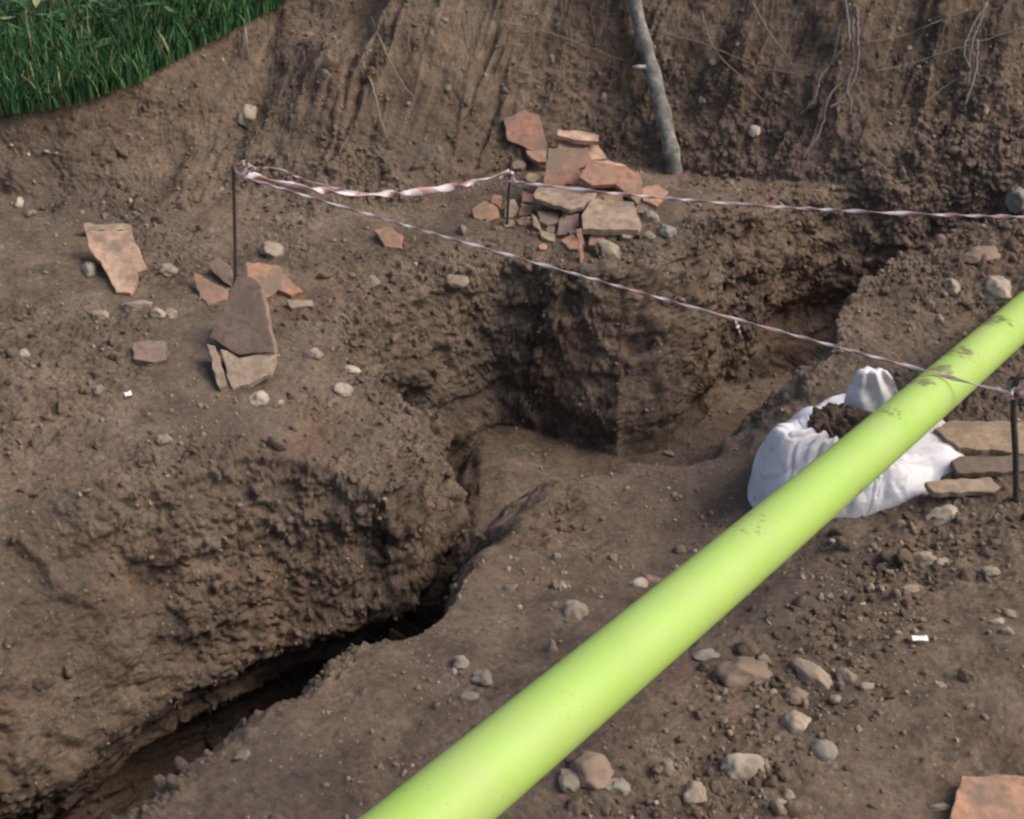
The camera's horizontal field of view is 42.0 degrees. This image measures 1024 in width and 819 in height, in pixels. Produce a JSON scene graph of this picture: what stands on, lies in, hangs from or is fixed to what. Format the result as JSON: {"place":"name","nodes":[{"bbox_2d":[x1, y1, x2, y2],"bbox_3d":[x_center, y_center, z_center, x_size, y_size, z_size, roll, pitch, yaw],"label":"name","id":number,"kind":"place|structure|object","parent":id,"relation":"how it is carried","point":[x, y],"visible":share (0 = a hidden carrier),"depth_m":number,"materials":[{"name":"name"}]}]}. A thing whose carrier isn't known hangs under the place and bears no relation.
{"place":"outdoors","nodes":[
{"label":"outdoors","id":0,"kind":"place"},
{"bbox_2d":[0,0,283,114],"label":"grass","id":1,"kind":"structure","parent":0,"point":[49,78],"depth_m":5.57,"materials":[{"name":"plant"}]},
{"bbox_2d":[0,0,1023,818],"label":"ground","id":2,"kind":"structure","parent":0,"point":[60,580],"depth_m":4.50,"materials":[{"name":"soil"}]},
{"bbox_2d":[13,197,23,208],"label":"stone","id":3,"kind":"object","parent":2,"relation":"on","point":[19,202],"visible":1,"depth_m":5.26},
{"bbox_2d":[82,262,96,277],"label":"stone","id":4,"kind":"object","parent":2,"relation":"on","point":[89,269],"visible":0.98,"depth_m":4.79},
{"bbox_2d":[91,384,104,395],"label":"stone","id":5,"kind":"object","parent":2,"relation":"on","point":[96,390],"visible":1,"depth_m":4.17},
{"bbox_2d":[91,310,108,320],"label":"stone","id":6,"kind":"object","parent":2,"relation":"on","point":[100,314],"visible":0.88,"depth_m":4.56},
{"bbox_2d":[83,223,148,296],"bbox_3d":[-1.456,-0.581,4.892,0.181,0.146,0.512,-12,34,-19],"label":"roof tile","id":7,"kind":"object","parent":2,"relation":"on","point":[114,249],"visible":1,"depth_m":4.82,"materials":[{"name":"ceramic"}]},
{"bbox_2d":[120,300,152,312],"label":"stone","id":8,"kind":"object","parent":2,"relation":"on","point":[137,305],"visible":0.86,"depth_m":4.62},
{"bbox_2d":[132,340,167,364],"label":"brick fragment","id":9,"kind":"object","parent":2,"relation":"on","point":[145,352],"visible":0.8,"depth_m":4.35,"materials":[{"name":"brown tile"}]},
{"bbox_2d":[150,307,165,318],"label":"stone","id":10,"kind":"object","parent":2,"relation":"on","point":[156,312],"visible":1,"depth_m":4.57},
{"bbox_2d":[156,434,171,446],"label":"stone","id":11,"kind":"object","parent":2,"relation":"on","point":[164,439],"visible":1,"depth_m":3.97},
{"bbox_2d":[159,263,178,277],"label":"stone","id":12,"kind":"object","parent":2,"relation":"on","point":[167,270],"visible":1,"depth_m":4.86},
{"bbox_2d":[165,308,176,318],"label":"stone","id":13,"kind":"object","parent":2,"relation":"on","point":[170,313],"visible":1,"depth_m":4.59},
{"bbox_2d":[191,271,228,305],"bbox_3d":[-1.092,-0.432,4.771,0.096,0.071,0.210,-25,40,-34],"label":"tile fragment","id":14,"kind":"object","parent":2,"relation":"on","point":[210,293],"visible":0.97,"depth_m":4.74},
{"bbox_2d":[207,258,232,287],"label":"tile fragment","id":15,"kind":"object","parent":2,"relation":"on","point":[220,269],"visible":0.99,"depth_m":4.84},
{"bbox_2d":[232,164,236,281],"bbox_3d":[-0.983,-0.623,4.726,0.060,0.516,0.013,0,32,0],"label":"iron stake","id":16,"kind":"object","parent":2,"relation":"on","point":[234,224],"visible":0.77,"depth_m":4.70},
{"bbox_2d":[233,160,509,198],"bbox_3d":[-0.447,-0.826,4.774,1.063,0.268,0.199,-15,35,-22],"label":"barrier tape","id":17,"kind":"object","parent":16,"relation":"attached to","point":[388,194],"visible":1,"depth_m":4.78,"materials":[{"name":"plastic"}]},
{"bbox_2d":[240,176,1023,399],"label":"barrier tape","id":18,"kind":"object","parent":16,"relation":"attached to","point":[1019,390],"visible":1,"depth_m":4.01,"materials":[{"name":"plastic"}]},
{"bbox_2d":[206,344,276,391],"bbox_3d":[-0.882,-0.129,4.297,0.232,0.091,0.199,0,32,0],"label":"roof tile","id":19,"kind":"object","parent":2,"relation":"on","point":[247,372],"visible":1,"depth_m":4.30,"materials":[{"name":"ceramic"}]},
{"bbox_2d":[209,276,277,355],"bbox_3d":[-0.861,-0.304,4.389,0.241,0.232,0.168,16,36,24],"label":"tile fragment","id":20,"kind":"object","parent":2,"relation":"on","point":[243,326],"visible":1,"depth_m":4.38,"materials":[{"name":"ceramic"}]},
{"bbox_2d":[236,104,256,128],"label":"stone","id":21,"kind":"object","parent":2,"relation":"on","point":[246,116],"visible":0.98,"depth_m":5.76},
{"bbox_2d":[249,390,268,405],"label":"stone","id":22,"kind":"object","parent":2,"relation":"on","point":[259,398],"visible":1,"depth_m":4.23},
{"bbox_2d":[260,241,283,257],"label":"stone","id":23,"kind":"object","parent":2,"relation":"on","point":[270,249],"visible":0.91,"depth_m":4.99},
{"bbox_2d":[246,262,302,299],"bbox_3d":[-0.872,-0.465,4.817,0.138,0.093,0.225,-22,38,-31],"label":"tile fragment","id":24,"kind":"object","parent":2,"relation":"on","point":[274,280],"visible":0.79,"depth_m":4.80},
{"bbox_2d":[286,299,312,310],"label":"tile fragment","id":25,"kind":"object","parent":2,"relation":"on","point":[294,304],"visible":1,"depth_m":4.71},
{"bbox_2d":[303,347,323,358],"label":"stone","id":26,"kind":"object","parent":2,"relation":"on","point":[314,353],"visible":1,"depth_m":4.46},
{"bbox_2d":[333,382,352,397],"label":"stone","id":27,"kind":"object","parent":2,"relation":"on","point":[343,390],"visible":1,"depth_m":4.36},
{"bbox_2d":[345,365,360,374],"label":"stone","id":28,"kind":"object","parent":2,"relation":"on","point":[353,369],"visible":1,"depth_m":4.47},
{"bbox_2d":[363,275,379,290],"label":"stone","id":29,"kind":"object","parent":2,"relation":"on","point":[375,282],"visible":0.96,"depth_m":4.86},
{"bbox_2d":[361,62,387,139],"bbox_3d":[-0.568,-1.284,5.543,0.018,0.226,0.350,-11,34,-17],"label":"root","id":30,"kind":"object","parent":2,"relation":"on","point":[369,78],"visible":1,"depth_m":5.53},
{"bbox_2d":[374,226,402,249],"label":"tile fragment","id":31,"kind":"object","parent":2,"relation":"on","point":[387,236],"visible":1,"depth_m":5.10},
{"bbox_2d":[370,16,415,98],"bbox_3d":[-0.545,-1.513,5.735,0.076,0.201,0.583,-12,34,-19],"label":"root","id":32,"kind":"object","parent":2,"relation":"on","point":[388,57],"visible":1,"depth_m":5.59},
{"bbox_2d":[446,274,468,288],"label":"stone","id":33,"kind":"object","parent":2,"relation":"on","point":[456,281],"visible":1,"depth_m":4.96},
{"bbox_2d":[452,655,468,669],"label":"stone","id":34,"kind":"object","parent":2,"relation":"on","point":[460,662],"visible":1,"depth_m":3.25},
{"bbox_2d":[460,692,478,701],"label":"stone","id":35,"kind":"object","parent":2,"relation":"on","point":[469,696],"visible":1,"depth_m":3.12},
{"bbox_2d":[470,669,492,686],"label":"stone","id":36,"kind":"object","parent":2,"relation":"on","point":[483,677],"visible":1,"depth_m":3.19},
{"bbox_2d":[472,200,499,221],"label":"tile fragment","id":37,"kind":"object","parent":2,"relation":"on","point":[485,209],"visible":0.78,"depth_m":5.29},
{"bbox_2d":[491,194,501,208],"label":"tile fragment","id":38,"kind":"object","parent":2,"relation":"on","point":[496,201],"visible":0.96,"depth_m":5.35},
{"bbox_2d":[506,155,512,224],"bbox_3d":[-0.012,-0.822,5.158,0.032,0.340,0.013,0,32,0],"label":"iron stake","id":39,"kind":"object","parent":2,"relation":"on","point":[508,193],"visible":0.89,"depth_m":5.15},
{"bbox_2d":[498,171,1023,218],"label":"barrier tape","id":40,"kind":"object","parent":39,"relation":"attached to","point":[514,182],"visible":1,"depth_m":4.92,"materials":[{"name":"plastic"}]},
{"bbox_2d":[0,6,1023,818],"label":"soil clods","id":41,"kind":"object","parent":2,"relation":"on","point":[802,806],"visible":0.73,"depth_m":4.29,"materials":[{"name":"soil"}]},
{"bbox_2d":[505,199,518,217],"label":"tile fragment","id":42,"kind":"object","parent":2,"relation":"on","point":[513,209],"visible":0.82,"depth_m":5.28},
{"bbox_2d":[0,1,1023,818],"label":"soil crumbs","id":43,"kind":"object","parent":2,"relation":"on","point":[740,627],"visible":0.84,"depth_m":4.42,"materials":[{"name":"soil"}]},
{"bbox_2d":[15,16,1023,816],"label":"pebbles","id":44,"kind":"object","parent":2,"relation":"on","point":[777,806],"visible":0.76,"depth_m":3.96,"materials":[{"name":"stone"}]},
{"bbox_2d":[512,160,526,171],"bbox_3d":[0.029,-1.034,5.678,0.067,0.046,0.057,0,32,0],"label":"tile bit","id":45,"kind":"object","parent":2,"relation":"on","point":[519,165],"visible":0.91,"depth_m":5.66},
{"bbox_2d":[516,216,529,226],"bbox_3d":[0.050,-0.727,5.237,0.053,0.042,0.074,-11,34,-18],"label":"tile bit","id":46,"kind":"object","parent":2,"relation":"on","point":[520,222],"visible":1,"depth_m":5.22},
{"bbox_2d":[519,203,532,217],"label":"tile fragment","id":47,"kind":"object","parent":2,"relation":"on","point":[525,210],"visible":0.95,"depth_m":5.28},
{"bbox_2d":[521,191,533,204],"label":"tile fragment","id":48,"kind":"object","parent":2,"relation":"on","point":[527,198],"visible":0.93,"depth_m":5.34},
{"bbox_2d":[525,173,539,181],"bbox_3d":[0.087,-0.959,5.573,0.066,0.046,0.049,20,37,28],"label":"tile bit","id":49,"kind":"object","parent":2,"relation":"on","point":[531,177],"visible":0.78,"depth_m":5.56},
{"bbox_2d":[526,149,546,164],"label":"tile fragment","id":50,"kind":"object","parent":2,"relation":"on","point":[538,157],"visible":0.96,"depth_m":5.65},
{"bbox_2d":[503,111,547,153],"bbox_3d":[0.057,-1.171,5.690,0.190,0.174,0.143,0,32,0],"label":"tile fragment","id":51,"kind":"object","parent":50,"relation":"on","point":[524,129],"visible":1,"depth_m":5.68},
{"bbox_2d":[539,230,554,242],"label":"tile fragment","id":52,"kind":"object","parent":2,"relation":"on","point":[545,236],"visible":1,"depth_m":5.11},
{"bbox_2d":[537,211,558,227],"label":"tile fragment","id":53,"kind":"object","parent":2,"relation":"on","point":[546,219],"visible":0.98,"depth_m":5.19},
{"bbox_2d":[502,21,623,60],"bbox_3d":[0.236,-1.587,5.754,0.560,0.163,0.030,3,32,5],"label":"root","id":54,"kind":"object","parent":2,"relation":"on","point":[559,36],"visible":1,"depth_m":5.75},
{"bbox_2d":[533,185,596,212],"bbox_3d":[0.208,-0.824,5.216,0.250,0.060,0.160,0,32,0],"label":"tile fragment","id":55,"kind":"object","parent":2,"relation":"on","point":[566,201],"visible":0.84,"depth_m":5.21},
{"bbox_2d":[543,147,591,185],"bbox_3d":[0.222,-0.965,5.325,0.198,0.123,0.162,0,32,0],"label":"tile fragment","id":56,"kind":"object","parent":2,"relation":"on","point":[564,166],"visible":0.84,"depth_m":5.32,"materials":[{"name":"ceramic"}]},
{"bbox_2d":[556,212,579,237],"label":"tile fragment","id":57,"kind":"object","parent":2,"relation":"on","point":[567,225],"visible":0.91,"depth_m":5.15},
{"bbox_2d":[558,768,580,793],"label":"stone","id":58,"kind":"object","parent":2,"relation":"on","point":[568,781],"visible":1,"depth_m":2.85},
{"bbox_2d":[560,234,582,251],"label":"tile fragment","id":59,"kind":"object","parent":2,"relation":"on","point":[570,242],"visible":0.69,"depth_m":5.08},
{"bbox_2d":[562,599,588,619],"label":"stone","id":60,"kind":"object","parent":2,"relation":"on","point":[576,609],"visible":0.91,"depth_m":3.48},
{"bbox_2d":[576,228,583,260],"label":"tile fragment","id":61,"kind":"object","parent":2,"relation":"on","point":[580,240],"visible":1,"depth_m":5.00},
{"bbox_2d":[139,0,1023,195],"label":"root hairs","id":62,"kind":"object","parent":2,"relation":"on","point":[272,40],"visible":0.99,"depth_m":5.67},
{"bbox_2d":[569,750,613,789],"bbox_3d":[0.171,0.780,2.878,0.098,0.063,0.097,1,39,-1],"label":"stone","id":63,"kind":"object","parent":2,"relation":"on","point":[593,770],"visible":0.97,"depth_m":2.86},
{"bbox_2d":[588,234,604,250],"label":"tile fragment","id":64,"kind":"object","parent":2,"relation":"on","point":[593,239],"visible":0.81,"depth_m":5.07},
{"bbox_2d":[597,239,619,257],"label":"stone","id":65,"kind":"object","parent":2,"relation":"on","point":[607,247],"visible":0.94,"depth_m":5.02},
{"bbox_2d":[578,159,642,206],"bbox_3d":[0.386,-0.962,5.415,0.256,0.203,0.543,0,32,0],"label":"tile fragment","id":66,"kind":"object","parent":2,"relation":"on","point":[619,177],"visible":0.94,"depth_m":5.23,"materials":[{"name":"ceramic"}]},
{"bbox_2d":[555,137,606,160],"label":"tile fragment","id":67,"kind":"object","parent":66,"relation":"on","point":[595,152],"visible":0.57,"depth_m":5.67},
{"bbox_2d":[557,130,598,144],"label":"tile fragment","id":68,"kind":"object","parent":67,"relation":"on","point":[579,137],"visible":1,"depth_m":5.65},
{"bbox_2d":[581,198,640,235],"bbox_3d":[0.379,-0.740,5.136,0.228,0.077,0.202,0,32,0],"label":"tile fragment","id":69,"kind":"object","parent":2,"relation":"on","point":[600,217],"visible":0.99,"depth_m":5.10,"materials":[{"name":"stone"}]},
{"bbox_2d":[602,191,622,200],"bbox_3d":[0.393,-0.826,5.234,0.072,0.046,0.086,-12,34,-18],"label":"tile bit","id":70,"kind":"object","parent":2,"relation":"on","point":[606,196],"visible":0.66,"depth_m":5.22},
{"bbox_2d":[605,778,630,795],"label":"stone","id":71,"kind":"object","parent":2,"relation":"on","point":[620,786],"visible":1,"depth_m":2.85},
{"bbox_2d":[619,234,634,241],"bbox_3d":[0.438,-0.663,5.093,0.051,0.049,0.059,26,40,35],"label":"tile bit","id":72,"kind":"object","parent":2,"relation":"on","point":[625,237],"visible":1,"depth_m":5.08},
{"bbox_2d":[627,577,647,587],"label":"stone","id":73,"kind":"object","parent":2,"relation":"on","point":[641,582],"visible":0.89,"depth_m":3.71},
{"bbox_2d":[635,205,647,214],"bbox_3d":[0.502,-0.774,5.211,0.051,0.044,0.049,-24,39,-33],"label":"tile bit","id":74,"kind":"object","parent":2,"relation":"on","point":[640,209],"visible":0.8,"depth_m":5.20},
{"bbox_2d":[643,231,655,241],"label":"stone","id":75,"kind":"object","parent":2,"relation":"on","point":[649,236],"visible":1,"depth_m":5.09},
{"bbox_2d":[641,210,659,222],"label":"stone","id":76,"kind":"object","parent":2,"relation":"on","point":[650,216],"visible":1,"depth_m":5.16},
{"bbox_2d":[645,574,660,583],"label":"fragment","id":77,"kind":"object","parent":2,"relation":"on","point":[650,579],"visible":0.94,"depth_m":3.73,"materials":[{"name":"orange tile"}]},
{"bbox_2d":[626,0,682,174],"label":"wooden pole","id":78,"kind":"object","parent":2,"relation":"on","point":[650,67],"visible":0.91,"depth_m":5.67,"materials":[{"name":"grey wood"}]},
{"bbox_2d":[641,185,668,208],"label":"tile fragment","id":79,"kind":"object","parent":2,"relation":"on","point":[657,191],"visible":0.84,"depth_m":5.28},
{"bbox_2d":[658,224,676,238],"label":"stone","id":80,"kind":"object","parent":2,"relation":"on","point":[666,231],"visible":1,"depth_m":5.09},
{"bbox_2d":[358,291,1023,818],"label":"pipe","id":81,"kind":"object","parent":2,"relation":"on","point":[508,755],"visible":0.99,"depth_m":2.56,"materials":[{"name":"plastic"}]},
{"bbox_2d":[683,780,707,804],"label":"stone","id":82,"kind":"object","parent":2,"relation":"on","point":[695,792],"visible":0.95,"depth_m":2.82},
{"bbox_2d":[693,648,719,661],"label":"stone","id":83,"kind":"object","parent":2,"relation":"on","point":[706,655],"visible":1,"depth_m":3.30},
{"bbox_2d":[648,29,806,74],"bbox_3d":[0.892,-1.520,5.669,0.745,0.126,0.039,12,34,19],"label":"root","id":84,"kind":"object","parent":2,"relation":"on","point":[724,52],"visible":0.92,"depth_m":5.67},
{"bbox_2d":[700,10,764,102],"bbox_3d":[0.922,-1.495,5.660,0.047,0.309,0.396,-24,39,-33],"label":"root","id":85,"kind":"object","parent":2,"relation":"on","point":[727,64],"visible":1,"depth_m":5.67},
{"bbox_2d":[720,753,765,781],"bbox_3d":[0.506,0.792,2.918,0.104,0.062,0.081,3,36,-2],"label":"stone","id":86,"kind":"object","parent":2,"relation":"on","point":[743,766],"visible":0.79,"depth_m":2.90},
{"bbox_2d":[714,656,772,687],"bbox_3d":[0.565,0.644,3.235,0.150,0.073,0.099,0,27,0],"label":"stone","id":87,"kind":"object","parent":2,"relation":"on","point":[740,671],"visible":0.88,"depth_m":3.21,"materials":[{"name":"stone"}]},
{"bbox_2d":[748,125,759,136],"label":"stone","id":88,"kind":"object","parent":2,"relation":"on","point":[753,130],"visible":1,"depth_m":5.63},
{"bbox_2d":[751,2,794,68],"bbox_3d":[1.103,-1.578,5.624,0.257,0.233,0.031,26,41,36],"label":"root","id":89,"kind":"object","parent":2,"relation":"on","point":[757,11],"visible":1,"depth_m":5.62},
{"bbox_2d":[780,710,810,732],"bbox_3d":[0.645,0.719,3.054,0.067,0.058,0.068,19,37,28],"label":"stone","id":90,"kind":"object","parent":2,"relation":"on","point":[793,721],"visible":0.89,"depth_m":3.04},
{"bbox_2d":[784,687,807,705],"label":"stone","id":91,"kind":"object","parent":2,"relation":"on","point":[795,696],"visible":1,"depth_m":3.13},
{"bbox_2d":[790,658,832,688],"bbox_3d":[0.720,0.639,3.213,0.060,0.051,0.121,-27,41,-36],"label":"stone","id":92,"kind":"object","parent":2,"relation":"on","point":[808,672],"visible":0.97,"depth_m":3.19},
{"bbox_2d":[810,739,837,760],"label":"stone","id":93,"kind":"object","parent":2,"relation":"on","point":[823,749],"visible":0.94,"depth_m":2.96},
{"bbox_2d":[799,0,859,158],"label":"root","id":94,"kind":"object","parent":2,"relation":"on","point":[854,14],"visible":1,"depth_m":5.51,"materials":[{"name":"plant"}]},
{"bbox_2d":[836,667,857,684],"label":"stone","id":95,"kind":"object","parent":2,"relation":"on","point":[845,675],"visible":1,"depth_m":3.18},
{"bbox_2d":[747,366,963,517],"bbox_3d":[1.059,0.092,4.127,0.643,0.480,0.479,0,32,0],"label":"sack","id":96,"kind":"object","parent":2,"relation":"on","point":[790,448],"visible":0.58,"depth_m":4.01,"materials":[{"name":"fabric"}]},
{"bbox_2d":[807,402,872,438],"bbox_3d":[0.988,0.053,4.052,0.210,0.150,0.206,0,32,0],"label":"soil heap","id":97,"kind":"object","parent":96,"relation":"in","point":[833,420],"visible":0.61,"depth_m":4.00,"materials":[{"name":"soil"}]},
{"bbox_2d":[859,682,873,690],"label":"stone","id":98,"kind":"object","parent":2,"relation":"on","point":[863,686],"visible":1,"depth_m":3.15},
{"bbox_2d":[898,584,922,592],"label":"stone","id":99,"kind":"object","parent":2,"relation":"on","point":[912,588],"visible":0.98,"depth_m":3.59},
{"bbox_2d":[865,9,968,41],"bbox_3d":[1.685,-1.600,5.560,0.448,0.112,0.036,-5,32,-7],"label":"root","id":100,"kind":"object","parent":2,"relation":"on","point":[917,29],"visible":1,"depth_m":5.56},
{"bbox_2d":[913,551,936,568],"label":"stone","id":101,"kind":"object","parent":2,"relation":"on","point":[923,559],"visible":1,"depth_m":3.71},
{"bbox_2d":[929,802,950,811],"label":"stone","id":102,"kind":"object","parent":2,"relation":"on","point":[943,806],"visible":1,"depth_m":2.83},
{"bbox_2d":[934,557,948,565],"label":"stone","id":103,"kind":"object","parent":2,"relation":"on","point":[941,561],"visible":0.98,"depth_m":3.69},
{"bbox_2d":[925,504,958,523],"bbox_3d":[1.258,0.309,3.898,0.104,0.050,0.057,-20,27,11],"label":"stone","id":104,"kind":"object","parent":2,"relation":"on","point":[944,513],"visible":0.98,"depth_m":3.88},
{"bbox_2d":[873,27,1023,71],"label":"root","id":105,"kind":"object","parent":2,"relation":"on","point":[954,48],"visible":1,"depth_m":5.54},
{"bbox_2d":[944,278,960,296],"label":"stone","id":106,"kind":"object","parent":2,"relation":"on","point":[953,289],"visible":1,"depth_m":4.57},
{"bbox_2d":[924,477,1000,497],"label":"stone slab","id":107,"kind":"structure","parent":2,"relation":"on","point":[983,486],"depth_m":3.91,"materials":[{"name":"beige stone"}]},
{"bbox_2d":[963,2,987,105],"bbox_3d":[1.899,-1.478,5.518,0.074,0.339,0.349,10,33,15],"label":"root","id":108,"kind":"object","parent":2,"relation":"on","point":[981,14],"visible":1,"depth_m":5.52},
{"bbox_2d":[933,420,1023,455],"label":"stone slab","id":109,"kind":"structure","parent":2,"relation":"on","point":[978,438],"depth_m":4.07,"materials":[{"name":"stone"}]},
{"bbox_2d":[961,246,1000,264],"bbox_3d":[1.628,-0.533,4.657,0.151,0.059,0.075,-6,42,4],"label":"stone","id":110,"kind":"object","parent":2,"relation":"on","point":[973,255],"visible":0.93,"depth_m":4.64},
{"bbox_2d":[949,774,1023,818],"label":"tile fragment","id":111,"kind":"object","parent":2,"relation":"on","point":[997,796],"visible":1,"depth_m":2.81,"materials":[{"name":"ceramic"}]},
{"bbox_2d":[950,455,1023,478],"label":"stone slab","id":112,"kind":"structure","parent":2,"relation":"on","point":[979,466],"depth_m":3.97,"materials":[{"name":"stone"}]},
{"bbox_2d":[980,566,1000,576],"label":"stone","id":113,"kind":"object","parent":2,"relation":"on","point":[988,571],"visible":1,"depth_m":3.59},
{"bbox_2d":[982,276,1010,304],"bbox_3d":[1.663,-0.413,4.585,0.103,0.074,0.104,-9,51,8],"label":"stone","id":114,"kind":"object","parent":2,"relation":"on","point":[997,289],"visible":1,"depth_m":4.57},
{"bbox_2d":[1002,609,1016,617],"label":"stone","id":115,"kind":"object","parent":2,"relation":"on","point":[1008,613],"visible":1,"depth_m":3.37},
{"bbox_2d":[1005,187,1023,214],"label":"stone","id":116,"kind":"object","parent":2,"relation":"on","point":[1014,202],"visible":1,"depth_m":5.41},
{"bbox_2d":[1010,372,1023,502],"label":"iron stake","id":117,"kind":"object","parent":2,"relation":"on","point":[1014,429],"visible":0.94,"depth_m":3.75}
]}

